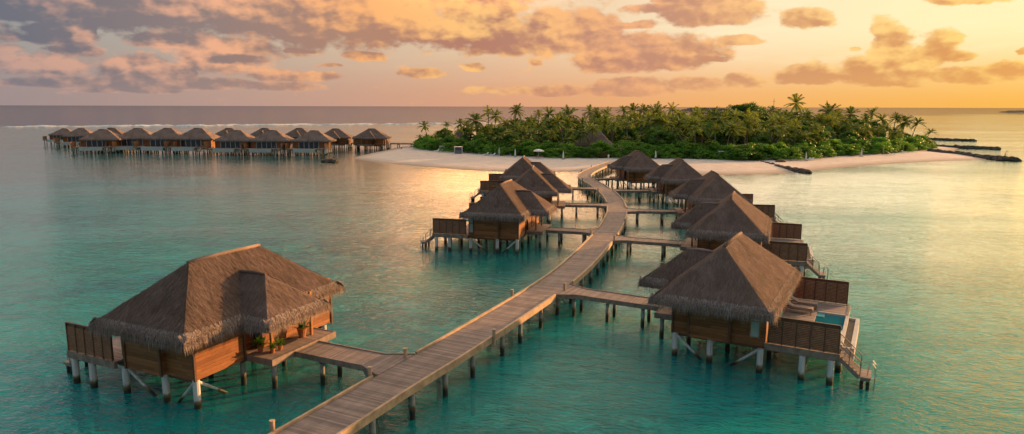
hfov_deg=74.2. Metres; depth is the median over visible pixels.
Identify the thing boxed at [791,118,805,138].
palm tree
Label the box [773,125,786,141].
palm tree
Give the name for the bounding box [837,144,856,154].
shrub
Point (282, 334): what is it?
door
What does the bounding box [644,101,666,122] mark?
palm tree
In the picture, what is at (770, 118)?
palm tree
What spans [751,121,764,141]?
palm tree
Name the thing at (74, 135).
water villa
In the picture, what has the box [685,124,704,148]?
palm tree
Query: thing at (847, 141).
shrub
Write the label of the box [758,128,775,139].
palm tree
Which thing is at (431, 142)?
shrub
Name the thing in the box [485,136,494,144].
broadleaf tree
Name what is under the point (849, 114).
palm tree
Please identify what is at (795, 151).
shrub
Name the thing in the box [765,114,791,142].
palm tree
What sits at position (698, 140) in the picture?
broadleaf tree
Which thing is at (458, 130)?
palm tree
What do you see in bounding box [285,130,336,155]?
water villa
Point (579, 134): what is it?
palm tree
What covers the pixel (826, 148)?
shrub
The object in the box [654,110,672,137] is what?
palm tree
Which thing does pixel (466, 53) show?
sky
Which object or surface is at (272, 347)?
potted plant
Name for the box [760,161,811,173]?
rock groyne
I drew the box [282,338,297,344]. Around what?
door mat
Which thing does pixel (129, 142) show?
glass door
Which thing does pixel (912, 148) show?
shrub
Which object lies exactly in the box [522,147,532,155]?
shrub
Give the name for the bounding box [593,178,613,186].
footbridge
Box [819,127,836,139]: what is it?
broadleaf tree
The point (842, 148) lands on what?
shrub
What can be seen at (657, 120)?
palm tree
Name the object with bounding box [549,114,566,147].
palm tree
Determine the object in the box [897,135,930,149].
shrub
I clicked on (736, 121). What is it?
palm tree
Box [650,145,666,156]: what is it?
shrub
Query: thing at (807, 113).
palm tree
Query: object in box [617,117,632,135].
palm tree
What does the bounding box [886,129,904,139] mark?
palm tree
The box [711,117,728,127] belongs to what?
palm tree
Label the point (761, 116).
palm tree
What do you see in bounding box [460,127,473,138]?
broadleaf tree
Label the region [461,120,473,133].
palm tree
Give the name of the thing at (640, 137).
palm tree
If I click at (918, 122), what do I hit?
palm tree
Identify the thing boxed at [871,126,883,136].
palm tree
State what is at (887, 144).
shrub
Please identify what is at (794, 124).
palm tree
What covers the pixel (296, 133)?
water villa
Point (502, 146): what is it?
shrub
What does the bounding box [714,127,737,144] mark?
broadleaf tree
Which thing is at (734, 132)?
palm tree
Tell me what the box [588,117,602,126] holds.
palm tree
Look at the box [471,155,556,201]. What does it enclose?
water villa
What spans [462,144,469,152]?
shrub
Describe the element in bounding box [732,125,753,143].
broadleaf tree
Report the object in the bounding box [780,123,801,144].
palm tree
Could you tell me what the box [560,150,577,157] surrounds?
shrub
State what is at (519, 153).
shrub
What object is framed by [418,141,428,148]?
shrub
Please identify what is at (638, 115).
palm tree
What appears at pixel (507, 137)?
broadleaf tree
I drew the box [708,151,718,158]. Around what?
shrub
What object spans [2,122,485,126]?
surf foam
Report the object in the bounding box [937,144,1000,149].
rock groyne
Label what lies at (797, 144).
shrub
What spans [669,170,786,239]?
water villa
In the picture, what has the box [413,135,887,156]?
undergrowth
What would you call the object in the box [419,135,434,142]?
shrub
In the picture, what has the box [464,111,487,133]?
palm tree
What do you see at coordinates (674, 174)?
water villa
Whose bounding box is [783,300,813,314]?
sun lounger
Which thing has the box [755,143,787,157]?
shrub
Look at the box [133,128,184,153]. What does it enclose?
water villa
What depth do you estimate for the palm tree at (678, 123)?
226.69 m
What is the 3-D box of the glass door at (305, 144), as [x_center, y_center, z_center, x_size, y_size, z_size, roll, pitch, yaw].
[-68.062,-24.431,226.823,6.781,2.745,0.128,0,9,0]
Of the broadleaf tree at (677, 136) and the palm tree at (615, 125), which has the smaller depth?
the palm tree at (615, 125)
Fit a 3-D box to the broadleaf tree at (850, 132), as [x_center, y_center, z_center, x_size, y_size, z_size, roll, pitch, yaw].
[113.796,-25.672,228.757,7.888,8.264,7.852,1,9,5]
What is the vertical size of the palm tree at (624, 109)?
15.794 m
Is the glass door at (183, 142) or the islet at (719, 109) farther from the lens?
the islet at (719, 109)
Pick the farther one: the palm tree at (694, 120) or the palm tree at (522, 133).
the palm tree at (522, 133)
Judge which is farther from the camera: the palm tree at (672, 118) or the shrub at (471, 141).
the palm tree at (672, 118)
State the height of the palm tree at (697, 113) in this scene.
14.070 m
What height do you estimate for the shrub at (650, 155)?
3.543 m
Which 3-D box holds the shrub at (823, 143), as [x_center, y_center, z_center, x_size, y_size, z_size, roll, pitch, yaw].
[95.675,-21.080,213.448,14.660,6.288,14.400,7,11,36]
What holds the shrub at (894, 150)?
on the sand beach and seabed
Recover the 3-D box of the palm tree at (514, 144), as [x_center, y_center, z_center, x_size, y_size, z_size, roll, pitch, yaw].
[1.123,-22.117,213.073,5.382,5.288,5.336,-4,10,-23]
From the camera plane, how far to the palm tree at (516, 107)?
258.63 m
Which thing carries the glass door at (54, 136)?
in the water villa at (59, 133)
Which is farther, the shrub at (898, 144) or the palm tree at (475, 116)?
the palm tree at (475, 116)
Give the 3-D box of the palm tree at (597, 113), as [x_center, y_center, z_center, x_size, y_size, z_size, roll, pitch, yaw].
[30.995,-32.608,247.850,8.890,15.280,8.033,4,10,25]
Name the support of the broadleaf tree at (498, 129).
on the forest floor
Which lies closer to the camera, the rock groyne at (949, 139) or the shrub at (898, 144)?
the shrub at (898, 144)
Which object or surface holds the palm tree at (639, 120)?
on the forest floor
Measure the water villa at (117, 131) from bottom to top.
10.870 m
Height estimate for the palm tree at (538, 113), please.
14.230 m
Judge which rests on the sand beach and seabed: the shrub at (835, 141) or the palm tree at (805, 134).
the shrub at (835, 141)
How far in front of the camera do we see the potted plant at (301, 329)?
41.70 m
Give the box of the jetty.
[68,142,414,147]
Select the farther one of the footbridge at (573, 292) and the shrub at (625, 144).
the shrub at (625, 144)
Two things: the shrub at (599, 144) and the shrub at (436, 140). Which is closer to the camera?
the shrub at (599, 144)
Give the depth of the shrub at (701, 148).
198.93 m
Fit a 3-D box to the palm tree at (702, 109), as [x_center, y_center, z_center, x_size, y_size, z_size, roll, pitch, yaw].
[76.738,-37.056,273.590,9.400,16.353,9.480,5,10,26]
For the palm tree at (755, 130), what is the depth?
210.02 m
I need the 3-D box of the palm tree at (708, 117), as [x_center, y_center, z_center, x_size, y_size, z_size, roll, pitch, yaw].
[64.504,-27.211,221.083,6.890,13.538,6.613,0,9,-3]
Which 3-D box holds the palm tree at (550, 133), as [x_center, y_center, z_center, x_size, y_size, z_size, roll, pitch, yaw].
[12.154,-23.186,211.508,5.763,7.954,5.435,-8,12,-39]
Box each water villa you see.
[42,128,71,143]
[54,128,92,146]
[63,244,346,433]
[70,129,122,152]
[105,128,152,152]
[107,128,124,134]
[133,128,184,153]
[163,128,220,153]
[205,130,254,154]
[215,128,234,135]
[241,130,293,155]
[250,128,269,136]
[285,128,308,143]
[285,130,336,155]
[324,128,352,148]
[352,128,391,149]
[420,179,556,272]
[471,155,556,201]
[480,165,571,236]
[607,150,659,199]
[638,232,875,430]
[643,157,701,217]
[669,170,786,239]
[669,191,828,298]
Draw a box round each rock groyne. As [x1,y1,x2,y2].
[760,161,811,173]
[926,148,1021,160]
[928,137,976,140]
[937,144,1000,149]
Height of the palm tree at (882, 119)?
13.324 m
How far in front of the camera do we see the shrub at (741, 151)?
192.51 m
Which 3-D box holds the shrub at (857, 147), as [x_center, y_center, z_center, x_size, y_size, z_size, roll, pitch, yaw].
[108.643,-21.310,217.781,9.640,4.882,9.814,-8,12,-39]
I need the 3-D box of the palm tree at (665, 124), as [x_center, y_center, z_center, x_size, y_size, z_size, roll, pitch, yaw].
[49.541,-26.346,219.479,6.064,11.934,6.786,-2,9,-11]
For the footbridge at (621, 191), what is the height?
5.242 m
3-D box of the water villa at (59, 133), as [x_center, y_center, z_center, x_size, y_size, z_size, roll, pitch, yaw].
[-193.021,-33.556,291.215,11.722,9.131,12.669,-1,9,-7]
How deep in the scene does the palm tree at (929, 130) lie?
265.60 m
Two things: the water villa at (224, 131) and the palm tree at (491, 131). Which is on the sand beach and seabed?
the water villa at (224, 131)
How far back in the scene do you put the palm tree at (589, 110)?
258.46 m
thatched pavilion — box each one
[455,132,465,139]
[575,131,613,146]
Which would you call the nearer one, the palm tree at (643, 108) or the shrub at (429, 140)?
the shrub at (429, 140)
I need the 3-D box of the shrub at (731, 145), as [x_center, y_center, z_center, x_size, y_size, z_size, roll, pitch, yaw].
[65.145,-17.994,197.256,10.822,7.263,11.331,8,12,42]
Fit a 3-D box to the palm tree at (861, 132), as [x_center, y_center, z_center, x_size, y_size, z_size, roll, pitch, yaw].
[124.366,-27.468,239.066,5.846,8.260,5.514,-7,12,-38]
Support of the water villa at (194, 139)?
on the sand beach and seabed
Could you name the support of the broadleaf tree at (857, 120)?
on the forest floor
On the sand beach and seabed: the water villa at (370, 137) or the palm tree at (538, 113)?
the water villa at (370, 137)
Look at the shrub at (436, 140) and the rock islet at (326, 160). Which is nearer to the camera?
the rock islet at (326, 160)
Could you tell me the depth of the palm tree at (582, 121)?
249.73 m
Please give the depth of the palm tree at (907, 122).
268.67 m
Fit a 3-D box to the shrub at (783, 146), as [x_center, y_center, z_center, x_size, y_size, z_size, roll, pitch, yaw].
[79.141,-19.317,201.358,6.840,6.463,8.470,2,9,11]
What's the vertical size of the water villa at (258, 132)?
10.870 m
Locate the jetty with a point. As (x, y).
(380, 146)
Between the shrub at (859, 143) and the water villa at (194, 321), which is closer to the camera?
the water villa at (194, 321)
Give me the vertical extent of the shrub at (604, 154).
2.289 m
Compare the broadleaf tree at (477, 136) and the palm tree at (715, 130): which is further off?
the broadleaf tree at (477, 136)
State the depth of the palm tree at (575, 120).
256.13 m
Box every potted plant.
[251,335,267,352]
[267,342,277,352]
[274,338,286,349]
[292,318,311,337]
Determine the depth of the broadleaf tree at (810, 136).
216.43 m
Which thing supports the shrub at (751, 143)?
on the sand beach and seabed
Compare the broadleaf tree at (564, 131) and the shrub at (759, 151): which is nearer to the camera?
the shrub at (759, 151)
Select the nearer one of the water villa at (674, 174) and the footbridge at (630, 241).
the footbridge at (630, 241)
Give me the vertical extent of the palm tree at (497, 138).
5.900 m
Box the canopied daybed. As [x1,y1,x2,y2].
[454,146,462,153]
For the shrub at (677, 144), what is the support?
on the sand beach and seabed
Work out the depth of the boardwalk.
41.67 m
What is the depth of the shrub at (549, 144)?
204.57 m
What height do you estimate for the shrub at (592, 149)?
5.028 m
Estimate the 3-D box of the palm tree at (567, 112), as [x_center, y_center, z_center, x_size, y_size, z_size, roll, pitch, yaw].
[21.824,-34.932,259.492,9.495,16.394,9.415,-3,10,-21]
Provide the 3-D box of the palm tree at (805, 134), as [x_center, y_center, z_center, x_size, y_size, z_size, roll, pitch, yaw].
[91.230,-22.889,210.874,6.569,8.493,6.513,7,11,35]
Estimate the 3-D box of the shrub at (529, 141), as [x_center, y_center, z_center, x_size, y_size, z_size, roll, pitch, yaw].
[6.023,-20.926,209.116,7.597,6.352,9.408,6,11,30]
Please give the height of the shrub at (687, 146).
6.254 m
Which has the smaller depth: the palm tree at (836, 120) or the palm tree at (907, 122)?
the palm tree at (836, 120)
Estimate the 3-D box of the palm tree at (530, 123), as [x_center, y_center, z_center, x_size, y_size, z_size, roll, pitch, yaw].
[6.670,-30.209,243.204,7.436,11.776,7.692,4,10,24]
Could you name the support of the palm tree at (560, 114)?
on the forest floor
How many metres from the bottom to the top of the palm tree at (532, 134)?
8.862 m
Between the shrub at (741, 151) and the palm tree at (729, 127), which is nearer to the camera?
the shrub at (741, 151)
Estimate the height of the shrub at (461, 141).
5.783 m
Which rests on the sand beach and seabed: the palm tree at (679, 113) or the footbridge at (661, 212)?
the footbridge at (661, 212)
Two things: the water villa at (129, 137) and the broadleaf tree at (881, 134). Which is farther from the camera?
the broadleaf tree at (881, 134)
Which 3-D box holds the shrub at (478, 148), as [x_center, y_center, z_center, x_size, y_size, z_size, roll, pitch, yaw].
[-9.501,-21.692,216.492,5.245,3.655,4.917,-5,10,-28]
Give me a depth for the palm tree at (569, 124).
238.95 m
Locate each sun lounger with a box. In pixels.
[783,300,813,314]
[789,295,817,309]
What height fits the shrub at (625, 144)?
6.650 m
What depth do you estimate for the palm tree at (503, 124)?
264.73 m
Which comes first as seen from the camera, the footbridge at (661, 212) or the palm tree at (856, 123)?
the footbridge at (661, 212)
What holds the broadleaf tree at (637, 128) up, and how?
on the forest floor
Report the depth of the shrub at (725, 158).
194.30 m
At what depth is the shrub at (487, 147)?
212.47 m
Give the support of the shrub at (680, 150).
on the sand beach and seabed
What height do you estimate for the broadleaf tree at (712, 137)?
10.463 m
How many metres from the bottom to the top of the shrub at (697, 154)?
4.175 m
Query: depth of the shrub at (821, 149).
205.69 m
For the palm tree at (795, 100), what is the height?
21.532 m
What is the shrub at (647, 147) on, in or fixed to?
on the sand beach and seabed
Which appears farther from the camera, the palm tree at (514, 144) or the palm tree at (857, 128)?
the palm tree at (857, 128)
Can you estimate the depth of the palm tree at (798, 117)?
254.83 m
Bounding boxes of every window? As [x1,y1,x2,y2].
[469,219,472,232]
[749,319,760,338]
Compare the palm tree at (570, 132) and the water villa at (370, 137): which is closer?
the palm tree at (570, 132)
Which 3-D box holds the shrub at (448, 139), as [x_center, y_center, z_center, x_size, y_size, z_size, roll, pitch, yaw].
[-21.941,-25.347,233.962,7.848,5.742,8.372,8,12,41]
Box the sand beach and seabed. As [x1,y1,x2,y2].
[0,145,1023,433]
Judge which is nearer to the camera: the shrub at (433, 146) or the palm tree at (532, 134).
the palm tree at (532, 134)
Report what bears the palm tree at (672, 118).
on the forest floor
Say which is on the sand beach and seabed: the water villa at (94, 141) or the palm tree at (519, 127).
the water villa at (94, 141)
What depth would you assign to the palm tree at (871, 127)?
245.37 m
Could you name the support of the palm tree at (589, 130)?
on the forest floor
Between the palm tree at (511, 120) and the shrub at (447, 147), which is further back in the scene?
the palm tree at (511, 120)
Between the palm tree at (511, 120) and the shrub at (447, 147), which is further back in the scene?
the palm tree at (511, 120)
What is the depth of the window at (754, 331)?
41.20 m
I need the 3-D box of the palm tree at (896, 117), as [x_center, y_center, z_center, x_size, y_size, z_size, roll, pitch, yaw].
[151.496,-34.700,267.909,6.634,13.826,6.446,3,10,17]
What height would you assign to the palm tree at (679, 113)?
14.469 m
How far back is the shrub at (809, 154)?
201.19 m
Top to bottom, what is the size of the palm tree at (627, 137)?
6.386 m
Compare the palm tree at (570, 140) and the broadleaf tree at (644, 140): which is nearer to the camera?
the palm tree at (570, 140)
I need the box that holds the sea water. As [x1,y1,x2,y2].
[0,105,1023,433]
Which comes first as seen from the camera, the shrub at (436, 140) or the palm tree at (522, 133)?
the palm tree at (522, 133)
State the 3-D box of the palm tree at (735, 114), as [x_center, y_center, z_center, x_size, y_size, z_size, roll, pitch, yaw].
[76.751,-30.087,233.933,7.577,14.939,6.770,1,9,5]
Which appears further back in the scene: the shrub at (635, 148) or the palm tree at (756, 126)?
the palm tree at (756, 126)
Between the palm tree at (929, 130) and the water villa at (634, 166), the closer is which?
the water villa at (634, 166)
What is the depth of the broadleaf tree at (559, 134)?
235.24 m
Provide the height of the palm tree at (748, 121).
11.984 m
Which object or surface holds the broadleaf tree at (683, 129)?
on the forest floor
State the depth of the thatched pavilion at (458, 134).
249.33 m
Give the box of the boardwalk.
[268,161,626,433]
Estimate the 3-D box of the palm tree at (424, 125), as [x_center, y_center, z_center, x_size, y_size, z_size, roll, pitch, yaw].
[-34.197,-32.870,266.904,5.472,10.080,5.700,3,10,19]
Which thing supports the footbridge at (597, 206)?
on the sand beach and seabed
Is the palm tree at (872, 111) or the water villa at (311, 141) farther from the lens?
the palm tree at (872, 111)
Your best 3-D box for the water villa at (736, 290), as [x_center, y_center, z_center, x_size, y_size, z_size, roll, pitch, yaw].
[16.110,6.774,45.442,15.080,10.870,13.978,5,11,29]
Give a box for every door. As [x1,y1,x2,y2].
[53,135,62,138]
[67,137,81,141]
[86,140,106,146]
[121,139,142,145]
[150,140,169,145]
[180,140,200,146]
[220,141,239,147]
[256,142,276,147]
[274,327,284,341]
[299,142,318,147]
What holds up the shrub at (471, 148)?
on the sand beach and seabed
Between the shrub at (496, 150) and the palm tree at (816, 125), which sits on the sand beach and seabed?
the shrub at (496, 150)
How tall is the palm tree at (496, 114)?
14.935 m
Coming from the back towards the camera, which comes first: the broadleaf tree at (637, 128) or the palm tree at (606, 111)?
the palm tree at (606, 111)
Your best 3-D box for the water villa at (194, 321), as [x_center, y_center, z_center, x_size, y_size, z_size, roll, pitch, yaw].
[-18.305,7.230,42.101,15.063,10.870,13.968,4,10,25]
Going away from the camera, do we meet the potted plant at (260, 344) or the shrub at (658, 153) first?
the potted plant at (260, 344)
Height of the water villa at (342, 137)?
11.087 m
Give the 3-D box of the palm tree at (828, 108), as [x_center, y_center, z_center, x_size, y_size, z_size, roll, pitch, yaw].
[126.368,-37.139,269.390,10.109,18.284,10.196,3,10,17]
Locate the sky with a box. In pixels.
[0,0,1023,107]
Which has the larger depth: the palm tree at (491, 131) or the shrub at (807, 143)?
the palm tree at (491, 131)
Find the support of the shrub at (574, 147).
on the sand beach and seabed
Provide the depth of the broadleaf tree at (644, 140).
225.65 m
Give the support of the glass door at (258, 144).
in the water villa at (269, 141)
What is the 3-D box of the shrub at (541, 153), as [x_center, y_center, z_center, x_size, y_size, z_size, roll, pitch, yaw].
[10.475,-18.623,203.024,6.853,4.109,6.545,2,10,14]
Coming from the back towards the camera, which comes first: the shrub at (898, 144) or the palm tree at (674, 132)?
the shrub at (898, 144)
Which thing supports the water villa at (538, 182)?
on the sand beach and seabed
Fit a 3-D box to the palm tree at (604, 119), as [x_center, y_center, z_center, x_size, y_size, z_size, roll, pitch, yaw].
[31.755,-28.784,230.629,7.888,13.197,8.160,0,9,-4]
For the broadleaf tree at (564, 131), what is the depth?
235.03 m
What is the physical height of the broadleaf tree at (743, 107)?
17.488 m
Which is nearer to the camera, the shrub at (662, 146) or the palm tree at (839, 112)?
the shrub at (662, 146)
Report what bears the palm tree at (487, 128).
on the forest floor
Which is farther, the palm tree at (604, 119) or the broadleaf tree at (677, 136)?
the broadleaf tree at (677, 136)
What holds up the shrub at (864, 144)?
on the sand beach and seabed
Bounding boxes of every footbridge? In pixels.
[295,340,415,431]
[546,227,597,263]
[556,283,660,359]
[558,187,595,210]
[565,203,607,227]
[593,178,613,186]
[611,189,649,202]
[612,235,683,275]
[626,208,676,237]
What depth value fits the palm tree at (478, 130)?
246.63 m
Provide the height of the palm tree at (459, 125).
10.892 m
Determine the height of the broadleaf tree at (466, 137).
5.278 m
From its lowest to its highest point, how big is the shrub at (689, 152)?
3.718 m
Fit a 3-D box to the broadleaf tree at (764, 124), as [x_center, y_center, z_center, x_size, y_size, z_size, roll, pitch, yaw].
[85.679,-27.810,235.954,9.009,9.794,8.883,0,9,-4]
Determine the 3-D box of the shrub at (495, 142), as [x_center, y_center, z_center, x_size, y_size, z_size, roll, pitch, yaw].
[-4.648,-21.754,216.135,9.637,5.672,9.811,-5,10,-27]
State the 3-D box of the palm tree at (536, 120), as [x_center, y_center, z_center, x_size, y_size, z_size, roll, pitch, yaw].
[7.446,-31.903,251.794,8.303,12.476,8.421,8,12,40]
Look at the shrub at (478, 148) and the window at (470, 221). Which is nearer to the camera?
the window at (470, 221)
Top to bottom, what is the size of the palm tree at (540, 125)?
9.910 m
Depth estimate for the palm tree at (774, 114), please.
245.42 m
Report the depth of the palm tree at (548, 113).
251.00 m
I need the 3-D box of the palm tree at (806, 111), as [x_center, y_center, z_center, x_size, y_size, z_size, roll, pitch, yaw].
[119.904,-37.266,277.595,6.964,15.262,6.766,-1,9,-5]
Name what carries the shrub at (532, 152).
on the sand beach and seabed
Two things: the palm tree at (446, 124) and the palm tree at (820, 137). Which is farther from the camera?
the palm tree at (446, 124)
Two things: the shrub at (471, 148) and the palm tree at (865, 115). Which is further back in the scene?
the palm tree at (865, 115)
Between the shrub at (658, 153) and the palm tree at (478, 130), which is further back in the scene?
the palm tree at (478, 130)
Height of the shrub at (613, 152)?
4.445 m
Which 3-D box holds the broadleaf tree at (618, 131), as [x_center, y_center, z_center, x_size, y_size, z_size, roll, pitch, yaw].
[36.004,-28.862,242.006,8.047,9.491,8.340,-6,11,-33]
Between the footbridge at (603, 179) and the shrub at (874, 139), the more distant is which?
the shrub at (874, 139)
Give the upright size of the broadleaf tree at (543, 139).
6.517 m
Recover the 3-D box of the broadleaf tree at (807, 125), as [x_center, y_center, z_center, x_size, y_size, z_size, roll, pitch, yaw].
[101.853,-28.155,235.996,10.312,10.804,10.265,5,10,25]
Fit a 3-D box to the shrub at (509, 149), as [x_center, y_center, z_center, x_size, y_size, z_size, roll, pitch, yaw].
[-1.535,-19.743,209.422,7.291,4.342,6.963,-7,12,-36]
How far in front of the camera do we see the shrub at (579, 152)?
200.14 m
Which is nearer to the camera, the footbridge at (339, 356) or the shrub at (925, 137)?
the footbridge at (339, 356)
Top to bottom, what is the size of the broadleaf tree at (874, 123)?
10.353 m
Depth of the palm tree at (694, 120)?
212.39 m
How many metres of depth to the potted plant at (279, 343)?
39.55 m
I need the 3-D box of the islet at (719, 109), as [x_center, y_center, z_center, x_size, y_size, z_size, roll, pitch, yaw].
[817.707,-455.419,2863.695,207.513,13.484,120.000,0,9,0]
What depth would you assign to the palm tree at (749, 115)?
219.26 m
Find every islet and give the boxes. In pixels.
[321,158,337,162]
[681,108,729,110]
[1002,110,1023,111]
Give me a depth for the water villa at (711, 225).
64.26 m
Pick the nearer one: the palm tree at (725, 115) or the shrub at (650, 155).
the shrub at (650, 155)
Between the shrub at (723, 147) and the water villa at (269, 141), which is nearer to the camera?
the shrub at (723, 147)
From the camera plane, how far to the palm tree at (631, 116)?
253.49 m
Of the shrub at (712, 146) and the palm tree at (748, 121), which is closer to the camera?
the shrub at (712, 146)
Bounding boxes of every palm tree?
[417,121,429,133]
[441,121,452,134]
[453,118,464,128]
[454,128,464,134]
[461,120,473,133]
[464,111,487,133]
[469,125,483,133]
[479,124,493,135]
[482,105,493,141]
[485,130,498,136]
[486,108,504,144]
[492,136,502,141]
[498,119,509,128]
[503,118,517,133]
[506,138,520,146]
[508,103,524,119]
[508,118,519,131]
[509,123,530,142]
[517,128,530,138]
[522,116,536,138]
[524,128,542,140]
[525,114,541,140]
[531,123,545,142]
[533,109,544,132]
[540,106,558,121]
[542,118,559,138]
[542,130,558,141]
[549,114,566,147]
[556,110,567,142]
[558,104,578,128]
[561,115,576,141]
[562,129,576,148]
[564,136,578,150]
[569,116,580,128]
[569,128,590,146]
[574,115,588,127]
[581,104,594,121]
[582,122,593,130]
[583,125,599,145]
[585,107,605,127]
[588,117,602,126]
[595,113,612,134]
[601,106,615,133]
[605,121,622,141]
[615,105,629,117]
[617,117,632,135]
[619,120,633,136]
[619,135,634,141]
[622,103,641,141]
[625,109,640,126]
[631,114,643,126]
[633,117,646,140]
[636,134,644,141]
[637,103,649,116]
[642,110,656,126]
[643,114,669,137]
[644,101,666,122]
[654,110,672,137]
[658,119,674,129]
[662,113,677,131]
[665,102,678,113]
[668,127,683,139]
[671,116,688,135]
[672,110,686,140]
[679,112,703,135]
[684,116,700,141]
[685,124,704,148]
[687,110,705,146]
[688,106,704,115]
[689,122,712,146]
[692,107,711,119]
[700,113,716,142]
[701,108,726,125]
[708,123,723,141]
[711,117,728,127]
[722,109,735,123]
[722,121,741,143]
[722,122,744,143]
[726,108,741,121]
[727,118,747,144]
[737,108,761,143]
[738,118,758,144]
[749,128,765,136]
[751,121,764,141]
[753,111,766,134]
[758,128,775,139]
[763,113,777,139]
[763,126,782,141]
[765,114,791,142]
[765,115,775,138]
[766,105,779,113]
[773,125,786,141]
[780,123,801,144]
[780,132,795,144]
[781,110,795,141]
[784,93,805,113]
[784,121,803,142]
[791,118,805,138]
[793,115,808,122]
[795,130,814,143]
[799,110,815,122]
[800,107,814,120]
[807,122,826,141]
[809,113,831,126]
[812,135,825,141]
[818,102,841,115]
[820,112,842,131]
[827,114,839,127]
[834,108,845,122]
[836,119,852,132]
[843,106,861,122]
[848,122,864,133]
[854,126,866,133]
[859,128,872,139]
[860,113,872,121]
[866,106,879,122]
[868,125,877,137]
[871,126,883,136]
[872,114,888,130]
[886,112,904,126]
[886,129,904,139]
[891,114,916,133]
[910,117,927,136]
[923,128,938,137]
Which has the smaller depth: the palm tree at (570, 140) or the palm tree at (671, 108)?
the palm tree at (570, 140)
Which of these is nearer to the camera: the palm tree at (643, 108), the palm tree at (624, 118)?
the palm tree at (624, 118)
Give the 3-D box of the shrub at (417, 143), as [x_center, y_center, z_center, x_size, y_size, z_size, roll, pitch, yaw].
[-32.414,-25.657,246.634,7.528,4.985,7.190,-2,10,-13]
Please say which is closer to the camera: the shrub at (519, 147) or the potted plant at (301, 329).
the potted plant at (301, 329)
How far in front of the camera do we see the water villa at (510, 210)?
75.40 m
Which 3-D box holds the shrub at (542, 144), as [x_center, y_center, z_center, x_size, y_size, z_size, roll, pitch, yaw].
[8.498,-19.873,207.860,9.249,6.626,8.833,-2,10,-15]
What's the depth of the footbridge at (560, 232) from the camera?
78.69 m
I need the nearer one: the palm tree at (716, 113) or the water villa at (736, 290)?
the water villa at (736, 290)
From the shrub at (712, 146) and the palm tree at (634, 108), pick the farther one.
the palm tree at (634, 108)
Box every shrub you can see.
[413,140,426,148]
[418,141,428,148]
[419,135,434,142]
[425,137,441,147]
[426,139,435,149]
[426,143,439,149]
[432,138,448,148]
[437,135,455,148]
[438,142,458,151]
[450,137,467,148]
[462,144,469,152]
[463,140,475,150]
[465,144,479,152]
[474,138,487,151]
[474,144,486,153]
[482,140,507,152]
[482,145,495,153]
[492,144,510,153]
[492,146,504,153]
[498,146,518,155]
[511,149,522,155]
[512,143,527,153]
[522,139,538,155]
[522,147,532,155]
[526,144,548,156]
[529,142,551,154]
[536,148,555,157]
[541,140,559,155]
[543,147,571,157]
[555,143,581,155]
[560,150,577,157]
[574,150,586,157]
[580,147,601,157]
[590,140,613,157]
[596,151,607,157]
[603,147,623,156]
[608,140,636,156]
[624,146,649,155]
[636,141,655,155]
[643,151,653,157]
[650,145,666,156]
[651,150,663,157]
[658,143,674,157]
[660,146,680,157]
[668,140,690,155]
[671,141,708,157]
[674,148,687,158]
[682,148,696,157]
[692,147,707,157]
[692,150,710,158]
[706,142,722,158]
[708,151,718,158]
[713,143,738,156]
[717,154,733,159]
[722,143,752,159]
[729,146,761,160]
[740,142,756,159]
[745,146,766,159]
[754,144,771,159]
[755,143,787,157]
[768,142,790,158]
[769,148,786,159]
[780,147,805,159]
[791,143,808,152]
[791,145,822,158]
[792,140,815,153]
[808,145,826,157]
[813,140,841,155]
[818,145,834,156]
[829,139,847,151]
[835,144,845,155]
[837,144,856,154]
[840,136,862,152]
[844,138,870,150]
[846,144,866,154]
[852,142,863,154]
[866,144,880,153]
[869,136,891,151]
[870,142,891,153]
[873,141,893,152]
[885,145,896,152]
[890,140,900,151]
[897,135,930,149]
[898,141,917,151]
[915,135,928,143]
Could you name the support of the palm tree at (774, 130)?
on the forest floor
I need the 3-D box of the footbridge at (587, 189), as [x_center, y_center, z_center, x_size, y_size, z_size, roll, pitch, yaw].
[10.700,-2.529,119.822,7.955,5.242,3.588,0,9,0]
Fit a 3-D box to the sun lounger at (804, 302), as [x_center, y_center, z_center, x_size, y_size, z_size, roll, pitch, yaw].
[20.786,6.078,48.317,1.900,0.737,0.660,5,11,29]
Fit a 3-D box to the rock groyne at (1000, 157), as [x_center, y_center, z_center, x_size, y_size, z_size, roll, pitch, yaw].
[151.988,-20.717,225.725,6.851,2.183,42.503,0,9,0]
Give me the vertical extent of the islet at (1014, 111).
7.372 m
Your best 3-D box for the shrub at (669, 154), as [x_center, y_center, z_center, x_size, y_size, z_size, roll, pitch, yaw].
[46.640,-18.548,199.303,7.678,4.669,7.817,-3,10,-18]
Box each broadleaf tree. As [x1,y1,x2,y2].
[436,128,451,138]
[459,134,471,140]
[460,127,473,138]
[472,133,485,139]
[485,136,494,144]
[490,127,507,141]
[503,133,520,148]
[535,133,548,143]
[540,125,560,141]
[560,129,576,142]
[603,123,621,140]
[617,127,638,144]
[633,122,658,141]
[637,130,648,144]
[643,126,661,141]
[648,128,675,145]
[668,125,680,138]
[672,121,689,140]
[685,121,717,147]
[703,124,726,142]
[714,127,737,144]
[725,102,773,120]
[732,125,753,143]
[749,123,770,141]
[751,134,772,144]
[792,121,818,142]
[796,133,816,141]
[808,128,831,144]
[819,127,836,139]
[833,125,845,138]
[838,118,869,139]
[838,129,861,139]
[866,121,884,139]
[869,130,887,138]
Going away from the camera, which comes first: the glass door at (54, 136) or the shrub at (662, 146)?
the shrub at (662, 146)
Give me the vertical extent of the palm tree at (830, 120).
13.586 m
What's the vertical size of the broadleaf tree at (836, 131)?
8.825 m
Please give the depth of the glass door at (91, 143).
233.19 m

